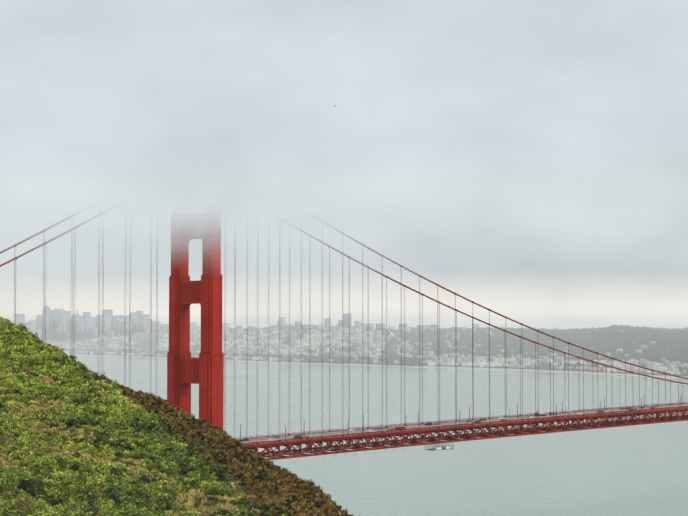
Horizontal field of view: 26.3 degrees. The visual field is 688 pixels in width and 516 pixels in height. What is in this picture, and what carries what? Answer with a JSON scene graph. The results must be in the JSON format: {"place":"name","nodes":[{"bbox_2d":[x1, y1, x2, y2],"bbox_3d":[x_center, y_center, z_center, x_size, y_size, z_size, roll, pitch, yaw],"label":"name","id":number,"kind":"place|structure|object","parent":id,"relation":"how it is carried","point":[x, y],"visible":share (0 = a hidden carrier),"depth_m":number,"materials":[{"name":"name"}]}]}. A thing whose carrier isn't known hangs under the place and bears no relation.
{"place":"outdoors","nodes":[
{"label":"outdoors","id":0,"kind":"place"},
{"bbox_2d":[0,364,339,515],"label":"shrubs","id":1,"kind":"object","parent":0,"point":[255,485],"depth_m":193.21,"materials":[{"name":"plant"}]},
{"bbox_2d":[0,361,352,515],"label":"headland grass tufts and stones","id":2,"kind":"object","parent":1,"relation":"on","point":[289,488],"depth_m":190.07,"materials":[{"name":"green plant"}]},
{"bbox_2d":[0,317,359,515],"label":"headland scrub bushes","id":3,"kind":"object","parent":1,"relation":"on","point":[130,424],"depth_m":195.78,"materials":[{"name":"green plant"}]},
{"bbox_2d":[0,0,687,324],"label":"sky","id":4,"kind":"structure","parent":0,"point":[527,160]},
{"bbox_2d":[66,334,687,378],"bbox_3d":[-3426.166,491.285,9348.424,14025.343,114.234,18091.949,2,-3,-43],"label":"shoreline","id":5,"kind":"structure","parent":0,"point":[573,370],"depth_m":4455.84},
{"bbox_2d":[16,306,128,320],"bbox_3d":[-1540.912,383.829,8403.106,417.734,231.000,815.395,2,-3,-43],"label":"downtown landmark towers","id":6,"kind":"structure","parent":5,"relation":"on","point":[48,308],"depth_m":8480.93,"materials":[{"name":"grey"}]},
{"bbox_2d":[10,309,687,374],"bbox_3d":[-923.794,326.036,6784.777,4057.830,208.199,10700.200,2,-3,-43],"label":"city buildings","id":7,"kind":"structure","parent":5,"relation":"on","point":[89,330],"depth_m":5793.66,"materials":[{"name":"grey concrete"}]},
{"bbox_2d":[43,324,687,373],"bbox_3d":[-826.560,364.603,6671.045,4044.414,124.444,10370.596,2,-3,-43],"label":"wooded hills","id":8,"kind":"structure","parent":5,"relation":"on","point":[668,342],"depth_m":4933.08,"materials":[{"name":"grey plant"}]},
{"bbox_2d":[68,324,687,515],"bbox_3d":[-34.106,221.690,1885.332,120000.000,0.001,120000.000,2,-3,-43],"label":"water","id":9,"kind":"structure","parent":0,"point":[637,470],"depth_m":1777.79,"materials":[{"name":"grey liquid"}]},
{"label":"tower pier","id":10,"kind":"object","parent":9,"relation":"in","visible":0},
{"bbox_2d":[167,208,223,429],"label":"tower","id":11,"kind":"structure","parent":10,"relation":"on","point":[204,370],"depth_m":753.72,"materials":[{"name":"metal"}]},
{"bbox_2d":[0,212,687,384],"bbox_3d":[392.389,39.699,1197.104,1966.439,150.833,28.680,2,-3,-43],"label":"cables","id":12,"kind":"object","parent":11,"relation":"attached to","point":[58,236],"visible":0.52,"depth_m":900.26,"materials":[{"name":"paint"}]},
{"bbox_2d":[14,227,683,443],"bbox_3d":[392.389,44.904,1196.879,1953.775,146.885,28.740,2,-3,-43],"label":"suspender ropes","id":13,"kind":"object","parent":12,"relation":"hanging from","point":[329,342],"visible":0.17,"depth_m":834.86,"materials":[{"name":"paint"}]},
{"bbox_2d":[235,402,687,459],"bbox_3d":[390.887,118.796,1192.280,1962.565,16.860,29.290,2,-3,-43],"label":"bridge truss","id":14,"kind":"object","parent":13,"relation":"hanging from","point":[458,436],"visible":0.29,"depth_m":883.94,"materials":[{"name":"metal"}]},
{"bbox_2d":[425,442,453,450],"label":"maintenance scaffold","id":15,"kind":"object","parent":14,"relation":"on","point":[440,448],"depth_m":866.05,"materials":[{"name":"grey metal"}]},
{"bbox_2d":[242,404,687,444],"bbox_3d":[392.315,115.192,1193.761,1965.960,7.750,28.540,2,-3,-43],"label":"bridge roadway","id":16,"kind":"structure","parent":14,"relation":"on","point":[281,438],"depth_m":886.27,"materials":[{"name":"metal"}]},
{"bbox_2d":[238,405,657,441],"bbox_3d":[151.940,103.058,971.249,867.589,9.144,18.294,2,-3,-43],"label":"vehicles","id":17,"kind":"object","parent":16,"relation":"on","point":[541,413],"visible":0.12,"depth_m":903.01,"materials":[{"name":"grey paint"}]},
{"bbox_2d":[240,395,681,440],"bbox_3d":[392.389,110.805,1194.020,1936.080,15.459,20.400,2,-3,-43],"label":"lamp posts","id":18,"kind":"object","parent":16,"relation":"on","point":[469,415],"visible":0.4,"depth_m":916.45,"materials":[{"name":"metal"}]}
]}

